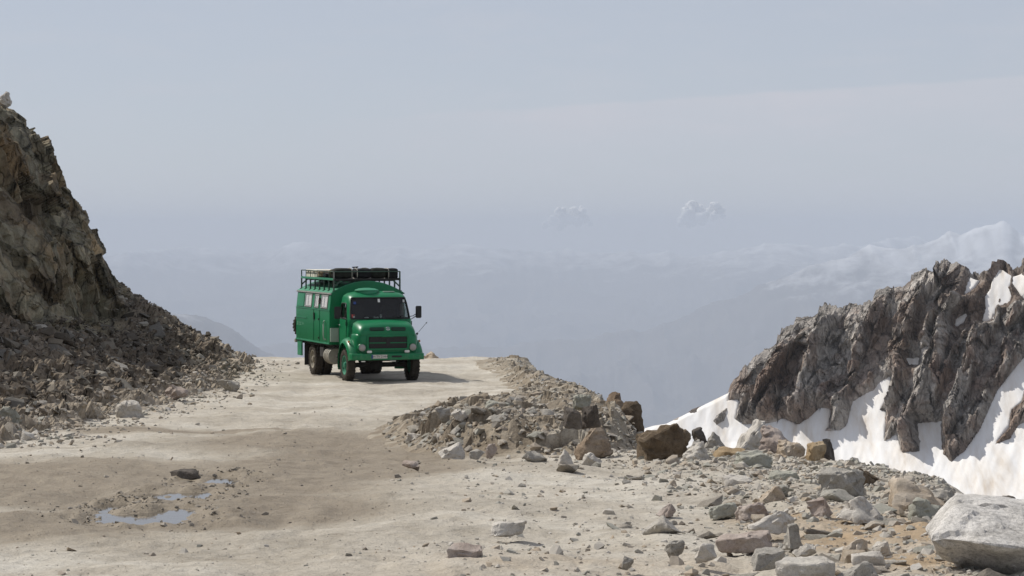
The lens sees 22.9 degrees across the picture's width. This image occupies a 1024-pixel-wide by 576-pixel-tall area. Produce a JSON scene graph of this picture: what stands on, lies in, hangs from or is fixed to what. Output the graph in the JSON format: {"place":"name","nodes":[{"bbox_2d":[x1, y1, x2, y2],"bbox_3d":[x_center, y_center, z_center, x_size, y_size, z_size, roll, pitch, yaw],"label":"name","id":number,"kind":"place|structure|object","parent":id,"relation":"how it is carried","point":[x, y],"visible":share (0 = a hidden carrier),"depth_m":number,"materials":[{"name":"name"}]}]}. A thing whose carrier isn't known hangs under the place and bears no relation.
{"place":"outdoors","nodes":[
{"label":"outdoors","id":0,"kind":"place"},
{"bbox_2d":[0,106,259,444],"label":"hill","id":1,"kind":"structure","parent":0,"point":[52,253],"depth_m":75.82,"materials":[{"name":"stone"}]},
{"bbox_2d":[0,91,11,108],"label":"boulder","id":2,"kind":"object","parent":1,"relation":"on","point":[5,100],"visible":0.98,"depth_m":84.84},
{"bbox_2d":[0,406,19,430],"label":"boulder","id":3,"kind":"object","parent":1,"relation":"on","point":[10,412],"visible":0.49,"depth_m":43.37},
{"bbox_2d":[2,337,20,348],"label":"stone","id":4,"kind":"object","parent":1,"relation":"on","point":[9,343],"visible":1,"depth_m":59.08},
{"bbox_2d":[54,332,76,347],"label":"stone","id":5,"kind":"object","parent":1,"relation":"on","point":[65,338],"visible":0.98,"depth_m":64.30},
{"bbox_2d":[0,282,230,408],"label":"scree rubble","id":6,"kind":"object","parent":1,"relation":"on","point":[16,401],"visible":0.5,"depth_m":66.73,"materials":[{"name":"stone"}]},
{"bbox_2d":[0,349,257,443],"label":"scree rubble","id":7,"kind":"object","parent":1,"relation":"on","point":[188,382],"visible":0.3,"depth_m":58.56,"materials":[{"name":"stone"}]},
{"bbox_2d":[140,362,163,372],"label":"stone","id":8,"kind":"object","parent":1,"relation":"on","point":[155,367],"visible":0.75,"depth_m":71.70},
{"bbox_2d":[148,322,164,337],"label":"stone","id":9,"kind":"object","parent":1,"relation":"on","point":[160,333],"visible":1,"depth_m":88.01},
{"bbox_2d":[0,356,1007,575],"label":"ground","id":10,"kind":"structure","parent":0,"point":[385,395],"depth_m":26.27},
{"bbox_2d":[20,430,33,440],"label":"boulder","id":11,"kind":"object","parent":10,"relation":"on","point":[27,435],"visible":0.85,"depth_m":40.30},
{"bbox_2d":[93,504,128,510],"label":"puddle","id":12,"kind":"object","parent":10,"relation":"on","point":[106,507],"visible":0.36,"depth_m":25.43,"materials":[{"name":"grey liquid"}]},
{"bbox_2d":[115,400,143,417],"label":"boulder","id":13,"kind":"object","parent":10,"relation":"on","point":[129,408],"visible":0.98,"depth_m":51.77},
{"bbox_2d":[87,509,195,524],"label":"puddle","id":14,"kind":"object","parent":10,"relation":"on","point":[174,516],"visible":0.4,"depth_m":24.26,"materials":[{"name":"grey liquid"}]},
{"bbox_2d":[137,492,210,500],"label":"puddle","id":15,"kind":"object","parent":10,"relation":"on","point":[175,496],"visible":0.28,"depth_m":27.15,"materials":[{"name":"grey liquid"}]},
{"bbox_2d":[165,384,188,399],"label":"boulder","id":16,"kind":"object","parent":10,"relation":"on","point":[172,391],"visible":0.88,"depth_m":63.45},
{"bbox_2d":[170,468,199,478],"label":"boulder","id":17,"kind":"object","parent":10,"relation":"on","point":[191,473],"visible":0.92,"depth_m":30.02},
{"bbox_2d":[188,477,239,483],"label":"puddle","id":18,"kind":"object","parent":10,"relation":"on","point":[220,480],"visible":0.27,"depth_m":29.97,"materials":[{"name":"grey liquid"}]},
{"bbox_2d":[217,379,239,391],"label":"boulder","id":19,"kind":"object","parent":10,"relation":"on","point":[230,385],"visible":0.9,"depth_m":71.22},
{"bbox_2d":[292,269,426,380],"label":"truck","id":20,"kind":"object","parent":10,"relation":"on","point":[344,325],"visible":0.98,"depth_m":81.93,"materials":[{"name":"green paint"}]},
{"bbox_2d":[306,269,330,276],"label":"storage box","id":21,"kind":"object","parent":20,"relation":"on","point":[314,273],"visible":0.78,"depth_m":85.25,"materials":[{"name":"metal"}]},
{"bbox_2d":[331,268,352,278],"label":"duffel bag","id":22,"kind":"object","parent":20,"relation":"on","point":[343,275],"visible":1,"depth_m":82.37,"materials":[{"name":"black fabric"}]},
{"bbox_2d":[353,268,370,278],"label":"duffel bag","id":23,"kind":"object","parent":20,"relation":"on","point":[358,275],"visible":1,"depth_m":82.59,"materials":[{"name":"black fabric"}]},
{"bbox_2d":[370,268,386,278],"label":"duffel bag","id":24,"kind":"object","parent":20,"relation":"on","point":[374,275],"visible":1,"depth_m":82.73,"materials":[{"name":"black fabric"}]},
{"bbox_2d":[385,268,397,277],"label":"duffel bag","id":25,"kind":"object","parent":20,"relation":"on","point":[392,274],"visible":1,"depth_m":82.83,"materials":[{"name":"black fabric"}]},
{"bbox_2d":[402,460,419,470],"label":"boulder","id":26,"kind":"object","parent":10,"relation":"on","point":[414,465],"visible":1,"depth_m":32.20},
{"bbox_2d":[424,351,438,358],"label":"boulder","id":27,"kind":"object","parent":10,"relation":"on","point":[431,354],"visible":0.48,"depth_m":100.18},
{"bbox_2d":[438,442,464,458],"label":"boulder","id":28,"kind":"object","parent":10,"relation":"on","point":[455,451],"visible":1,"depth_m":34.91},
{"bbox_2d":[447,542,482,557],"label":"boulder","id":29,"kind":"object","parent":10,"relation":"on","point":[460,549],"visible":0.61,"depth_m":19.07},
{"bbox_2d":[469,449,484,459],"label":"boulder","id":30,"kind":"object","parent":10,"relation":"on","point":[476,454],"visible":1,"depth_m":34.55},
{"bbox_2d":[485,443,496,458],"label":"boulder","id":31,"kind":"object","parent":10,"relation":"on","point":[491,450],"visible":1,"depth_m":35.14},
{"bbox_2d":[367,355,636,458],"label":"rubble bank","id":32,"kind":"structure","parent":10,"relation":"on","point":[553,439],"depth_m":39.49,"materials":[{"name":"stone"}]},
{"bbox_2d":[407,425,418,432],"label":"stone","id":33,"kind":"object","parent":32,"relation":"on","point":[412,428],"visible":1,"depth_m":40.58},
{"bbox_2d":[406,433,420,441],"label":"boulder","id":34,"kind":"object","parent":32,"relation":"on","point":[410,436],"visible":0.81,"depth_m":39.98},
{"bbox_2d":[435,407,450,422],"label":"boulder","id":35,"kind":"object","parent":32,"relation":"on","point":[443,413],"visible":0.97,"depth_m":38.38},
{"bbox_2d":[450,425,460,435],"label":"stone","id":36,"kind":"object","parent":32,"relation":"on","point":[456,430],"visible":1,"depth_m":37.67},
{"bbox_2d":[452,437,463,444],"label":"stone","id":37,"kind":"object","parent":32,"relation":"on","point":[457,439],"visible":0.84,"depth_m":37.39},
{"bbox_2d":[451,409,467,420],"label":"boulder","id":38,"kind":"object","parent":32,"relation":"on","point":[458,414],"visible":1,"depth_m":37.83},
{"bbox_2d":[471,406,485,413],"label":"stone","id":39,"kind":"object","parent":32,"relation":"on","point":[476,410],"visible":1,"depth_m":37.91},
{"bbox_2d":[485,400,509,406],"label":"boulder","id":40,"kind":"object","parent":32,"relation":"on","point":[489,403],"visible":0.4,"depth_m":43.02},
{"bbox_2d":[491,414,508,421],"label":"stone","id":41,"kind":"object","parent":32,"relation":"on","point":[494,419],"visible":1,"depth_m":37.27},
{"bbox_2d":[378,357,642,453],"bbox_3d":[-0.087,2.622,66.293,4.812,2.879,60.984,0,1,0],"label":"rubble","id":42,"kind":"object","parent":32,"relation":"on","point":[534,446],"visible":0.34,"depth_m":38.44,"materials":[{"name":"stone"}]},
{"bbox_2d":[526,431,543,437],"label":"stone","id":43,"kind":"object","parent":32,"relation":"on","point":[533,434],"visible":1,"depth_m":36.56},
{"bbox_2d":[539,409,555,415],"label":"stone","id":44,"kind":"object","parent":32,"relation":"on","point":[545,411],"visible":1,"depth_m":37.14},
{"bbox_2d":[573,394,591,409],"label":"boulder","id":45,"kind":"object","parent":32,"relation":"on","point":[580,401],"visible":0.87,"depth_m":39.63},
{"bbox_2d":[574,426,612,459],"bbox_3d":[1.105,2.135,34.737,0.522,0.548,0.358,-4,-6,-8],"label":"boulder","id":46,"kind":"object","parent":32,"relation":"on","point":[595,441],"visible":0.84,"depth_m":34.61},
{"bbox_2d":[606,392,623,406],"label":"boulder","id":47,"kind":"object","parent":32,"relation":"on","point":[615,396],"visible":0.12,"depth_m":41.62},
{"bbox_2d":[490,520,526,536],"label":"boulder","id":48,"kind":"object","parent":10,"relation":"on","point":[504,529],"visible":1,"depth_m":21.73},
{"bbox_2d":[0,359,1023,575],"bbox_3d":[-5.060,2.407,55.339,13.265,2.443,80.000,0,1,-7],"label":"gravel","id":49,"kind":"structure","parent":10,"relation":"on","point":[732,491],"depth_m":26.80,"materials":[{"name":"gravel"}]},
{"bbox_2d":[4,422,17,434],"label":"stone","id":50,"kind":"object","parent":49,"relation":"on","point":[11,427],"visible":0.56,"depth_m":41.60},
{"bbox_2d":[521,451,546,461],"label":"boulder","id":51,"kind":"object","parent":10,"relation":"on","point":[531,456],"visible":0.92,"depth_m":33.69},
{"bbox_2d":[556,449,573,464],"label":"boulder","id":52,"kind":"object","parent":10,"relation":"on","point":[565,457],"visible":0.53,"depth_m":32.93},
{"bbox_2d":[556,463,578,472],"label":"stone","id":53,"kind":"object","parent":10,"relation":"on","point":[568,468],"visible":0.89,"depth_m":30.86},
{"bbox_2d":[563,406,581,429],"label":"boulder","id":54,"kind":"object","parent":10,"relation":"on","point":[571,417],"visible":1,"depth_m":30.57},
{"bbox_2d":[581,405,600,428],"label":"boulder","id":55,"kind":"object","parent":10,"relation":"on","point":[590,417],"visible":0.99,"depth_m":30.97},
{"bbox_2d":[581,452,601,465],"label":"boulder","id":56,"kind":"object","parent":10,"relation":"on","point":[590,459],"visible":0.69,"depth_m":32.68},
{"bbox_2d":[622,556,633,570],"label":"boulder","id":57,"kind":"object","parent":10,"relation":"on","point":[627,562],"visible":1,"depth_m":18.58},
{"bbox_2d":[621,401,643,431],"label":"boulder","id":58,"kind":"object","parent":10,"relation":"on","point":[632,408],"visible":0.41,"depth_m":41.05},
{"bbox_2d":[635,423,686,460],"bbox_3d":[2.002,2.133,34.076,0.692,0.554,0.678,-7,-5,-12],"label":"boulder","id":59,"kind":"object","parent":10,"relation":"on","point":[665,441],"visible":0.76,"depth_m":33.78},
{"bbox_2d":[642,515,681,534],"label":"stone","id":60,"kind":"object","parent":10,"relation":"on","point":[661,524],"visible":0.88,"depth_m":21.60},
{"bbox_2d":[656,503,675,516],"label":"boulder","id":61,"kind":"object","parent":10,"relation":"on","point":[668,510],"visible":0.98,"depth_m":24.12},
{"bbox_2d":[665,455,678,463],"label":"stone","id":62,"kind":"object","parent":10,"relation":"on","point":[671,459],"visible":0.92,"depth_m":32.64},
{"bbox_2d":[663,540,684,557],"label":"boulder","id":63,"kind":"object","parent":10,"relation":"on","point":[674,548],"visible":0.96,"depth_m":19.61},
{"bbox_2d":[680,427,690,445],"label":"boulder","id":64,"kind":"object","parent":10,"relation":"on","point":[687,436],"visible":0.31,"depth_m":38.01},
{"bbox_2d":[681,439,708,460],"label":"boulder","id":65,"kind":"object","parent":10,"relation":"on","point":[697,450],"visible":0.82,"depth_m":33.38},
{"bbox_2d":[691,427,706,444],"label":"boulder","id":66,"kind":"object","parent":10,"relation":"on","point":[697,433],"visible":0.62,"depth_m":39.30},
{"bbox_2d":[694,543,716,563],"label":"boulder","id":67,"kind":"object","parent":10,"relation":"on","point":[705,552],"visible":1,"depth_m":19.14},
{"bbox_2d":[698,531,715,538],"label":"stone","id":68,"kind":"object","parent":10,"relation":"on","point":[708,535],"visible":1,"depth_m":21.30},
{"bbox_2d":[696,495,722,506],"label":"stone","id":69,"kind":"object","parent":10,"relation":"on","point":[716,501],"visible":0.77,"depth_m":25.42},
{"bbox_2d":[704,432,724,448],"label":"boulder","id":70,"kind":"object","parent":10,"relation":"on","point":[713,440],"visible":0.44,"depth_m":36.92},
{"bbox_2d":[709,502,736,519],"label":"boulder","id":71,"kind":"object","parent":10,"relation":"on","point":[725,510],"visible":0.89,"depth_m":23.85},
{"bbox_2d":[713,446,745,456],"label":"boulder","id":72,"kind":"object","parent":10,"relation":"on","point":[722,451],"visible":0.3,"depth_m":34.21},
{"bbox_2d":[721,474,751,485],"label":"boulder","id":73,"kind":"object","parent":10,"relation":"on","point":[730,480],"visible":0.75,"depth_m":28.67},
{"bbox_2d":[731,464,745,469],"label":"stone","id":74,"kind":"object","parent":10,"relation":"on","point":[737,466],"visible":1,"depth_m":30.65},
{"bbox_2d":[715,530,771,553],"bbox_3d":[1.843,2.027,20.096,0.453,0.178,0.266,-2,0,5],"label":"boulder","id":75,"kind":"object","parent":10,"relation":"on","point":[747,542],"visible":0.88,"depth_m":20.00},
{"bbox_2d":[735,419,764,449],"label":"boulder","id":76,"kind":"object","parent":10,"relation":"on","point":[750,438],"visible":0.5,"depth_m":38.49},
{"bbox_2d":[734,502,768,520],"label":"boulder","id":77,"kind":"object","parent":10,"relation":"on","point":[744,513],"visible":0.84,"depth_m":23.54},
{"bbox_2d":[733,450,772,468],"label":"boulder","id":78,"kind":"object","parent":10,"relation":"on","point":[751,458],"visible":0.7,"depth_m":31.64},
{"bbox_2d":[751,514,764,522],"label":"stone","id":79,"kind":"object","parent":10,"relation":"on","point":[756,517],"visible":0.48,"depth_m":23.22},
{"bbox_2d":[751,547,784,570],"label":"boulder","id":80,"kind":"object","parent":10,"relation":"on","point":[764,558],"visible":0.91,"depth_m":18.61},
{"bbox_2d":[752,486,784,503],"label":"boulder","id":81,"kind":"object","parent":10,"relation":"on","point":[774,493],"visible":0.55,"depth_m":25.39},
{"bbox_2d":[745,508,794,534],"bbox_3d":[2.239,2.037,22.011,0.459,0.220,0.272,-1,1,-26],"label":"boulder","id":82,"kind":"object","parent":10,"relation":"on","point":[777,522],"visible":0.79,"depth_m":21.93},
{"bbox_2d":[759,425,786,453],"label":"boulder","id":83,"kind":"object","parent":10,"relation":"on","point":[771,436],"visible":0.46,"depth_m":36.26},
{"bbox_2d":[773,484,788,492],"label":"stone","id":84,"kind":"object","parent":10,"relation":"on","point":[784,488],"visible":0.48,"depth_m":26.12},
{"bbox_2d":[768,470,799,480],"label":"boulder","id":85,"kind":"object","parent":10,"relation":"on","point":[778,474],"visible":0.65,"depth_m":29.14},
{"bbox_2d":[776,439,805,457],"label":"boulder","id":86,"kind":"object","parent":10,"relation":"on","point":[785,448],"visible":0.64,"depth_m":33.54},
{"bbox_2d":[782,523,802,549],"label":"boulder","id":87,"kind":"object","parent":10,"relation":"on","point":[792,540],"visible":0.89,"depth_m":20.35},
{"bbox_2d":[792,543,816,556],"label":"boulder","id":88,"kind":"object","parent":10,"relation":"on","point":[806,550],"visible":0.84,"depth_m":19.19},
{"bbox_2d":[775,556,834,575],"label":"boulder","id":89,"kind":"object","parent":10,"relation":"on","point":[808,566],"visible":1,"depth_m":17.89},
{"bbox_2d":[805,441,826,461],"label":"boulder","id":90,"kind":"object","parent":10,"relation":"on","point":[815,451],"visible":0.59,"depth_m":33.19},
{"bbox_2d":[804,534,828,539],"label":"stone","id":91,"kind":"object","parent":10,"relation":"on","point":[812,536],"visible":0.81,"depth_m":21.99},
{"bbox_2d":[804,529,831,534],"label":"stone","id":92,"kind":"object","parent":10,"relation":"on","point":[812,531],"visible":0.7,"depth_m":22.13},
{"bbox_2d":[806,497,832,516],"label":"boulder","id":93,"kind":"object","parent":10,"relation":"on","point":[819,506],"visible":0.83,"depth_m":23.42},
{"bbox_2d":[822,438,834,460],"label":"boulder","id":94,"kind":"object","parent":10,"relation":"on","point":[829,454],"visible":0.41,"depth_m":33.85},
{"bbox_2d":[818,553,838,562],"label":"stone","id":95,"kind":"object","parent":10,"relation":"on","point":[830,558],"visible":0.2,"depth_m":19.67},
{"bbox_2d":[818,489,854,502],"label":"stone","id":96,"kind":"object","parent":10,"relation":"on","point":[841,495],"visible":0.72,"depth_m":25.42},
{"bbox_2d":[816,467,865,497],"bbox_3d":[3.421,2.060,26.076,0.495,0.400,0.419,1,1,24],"label":"boulder","id":97,"kind":"object","parent":10,"relation":"on","point":[851,482],"visible":0.7,"depth_m":25.94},
{"bbox_2d":[839,549,865,563],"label":"stone","id":98,"kind":"object","parent":10,"relation":"on","point":[846,556],"visible":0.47,"depth_m":19.37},
{"bbox_2d":[842,539,867,551],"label":"boulder","id":99,"kind":"object","parent":10,"relation":"on","point":[859,544],"visible":0.57,"depth_m":19.56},
{"bbox_2d":[836,561,877,575],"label":"boulder","id":100,"kind":"object","parent":10,"relation":"on","point":[864,568],"visible":1,"depth_m":17.87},
{"bbox_2d":[836,496,883,524],"bbox_3d":[3.179,2.025,22.986,0.435,0.261,0.298,2,-3,15],"label":"boulder","id":101,"kind":"object","parent":10,"relation":"on","point":[860,510],"visible":0.99,"depth_m":22.93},
{"bbox_2d":[851,551,885,565],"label":"boulder","id":102,"kind":"object","parent":10,"relation":"on","point":[875,558],"visible":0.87,"depth_m":18.92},
{"bbox_2d":[859,469,878,484],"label":"boulder","id":103,"kind":"object","parent":10,"relation":"on","point":[870,478],"visible":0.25,"depth_m":27.52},
{"bbox_2d":[864,520,884,529],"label":"stone","id":104,"kind":"object","parent":10,"relation":"on","point":[872,524],"visible":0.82,"depth_m":22.58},
{"bbox_2d":[872,541,892,556],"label":"boulder","id":105,"kind":"object","parent":10,"relation":"on","point":[883,547],"visible":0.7,"depth_m":19.76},
{"bbox_2d":[875,566,890,572],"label":"stone","id":106,"kind":"object","parent":10,"relation":"on","point":[882,569],"visible":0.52,"depth_m":18.48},
{"bbox_2d":[872,503,896,513],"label":"stone","id":107,"kind":"object","parent":10,"relation":"on","point":[881,508],"visible":0.48,"depth_m":24.25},
{"bbox_2d":[875,517,898,525],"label":"stone","id":108,"kind":"object","parent":10,"relation":"on","point":[884,520],"visible":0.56,"depth_m":22.89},
{"bbox_2d":[885,560,906,564],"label":"stone","id":109,"kind":"object","parent":10,"relation":"on","point":[902,562],"visible":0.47,"depth_m":19.17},
{"bbox_2d":[888,475,944,510],"bbox_3d":[4.014,2.061,24.660,0.676,0.438,0.518,0,1,-2],"label":"boulder","id":110,"kind":"object","parent":10,"relation":"on","point":[904,493],"visible":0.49,"depth_m":24.56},
{"bbox_2d":[911,517,927,523],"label":"stone","id":111,"kind":"object","parent":10,"relation":"on","point":[915,519],"visible":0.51,"depth_m":22.60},
{"bbox_2d":[913,545,933,552],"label":"stone","id":112,"kind":"object","parent":10,"relation":"on","point":[918,549],"visible":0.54,"depth_m":20.15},
{"bbox_2d":[908,497,940,519],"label":"boulder","id":113,"kind":"object","parent":10,"relation":"on","point":[919,507],"visible":0.67,"depth_m":23.22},
{"bbox_2d":[932,487,953,502],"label":"boulder","id":114,"kind":"object","parent":10,"relation":"on","point":[945,494],"visible":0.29,"depth_m":24.84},
{"bbox_2d":[925,493,1023,574],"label":"boulder","id":115,"kind":"object","parent":10,"relation":"on","point":[978,531],"visible":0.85,"depth_m":18.70,"materials":[{"name":"white stone"}]},
{"bbox_2d":[976,568,1004,575],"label":"stone","id":116,"kind":"object","parent":10,"relation":"on","point":[987,572],"visible":1,"depth_m":18.03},
{"bbox_2d":[0,0,1023,256],"label":"sky","id":117,"kind":"structure","parent":0,"point":[244,126],"materials":[{"name":"grey"}]},
{"bbox_2d":[103,221,1023,427],"bbox_3d":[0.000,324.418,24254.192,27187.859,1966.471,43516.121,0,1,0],"label":"mountains","id":118,"kind":"structure","parent":0,"point":[667,336],"depth_m":36037.88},
{"bbox_2d":[541,206,593,230],"bbox_3d":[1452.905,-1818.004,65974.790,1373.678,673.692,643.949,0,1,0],"label":"cloud","id":119,"kind":"structure","parent":0,"point":[561,219],"depth_m":65893.02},
{"bbox_2d":[676,200,725,228],"bbox_3d":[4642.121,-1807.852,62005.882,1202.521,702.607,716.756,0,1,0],"label":"cloud","id":120,"kind":"structure","parent":0,"point":[694,213],"depth_m":61889.28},
{"bbox_2d":[644,270,1023,499],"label":"snow slope","id":121,"kind":"structure","parent":0,"point":[983,463],"depth_m":446.94,"materials":[{"name":"snow"}]},
{"bbox_2d":[674,258,1023,461],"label":"rocky ridge","id":122,"kind":"structure","parent":0,"point":[835,360],"depth_m":458.57,"materials":[{"name":"stone"}]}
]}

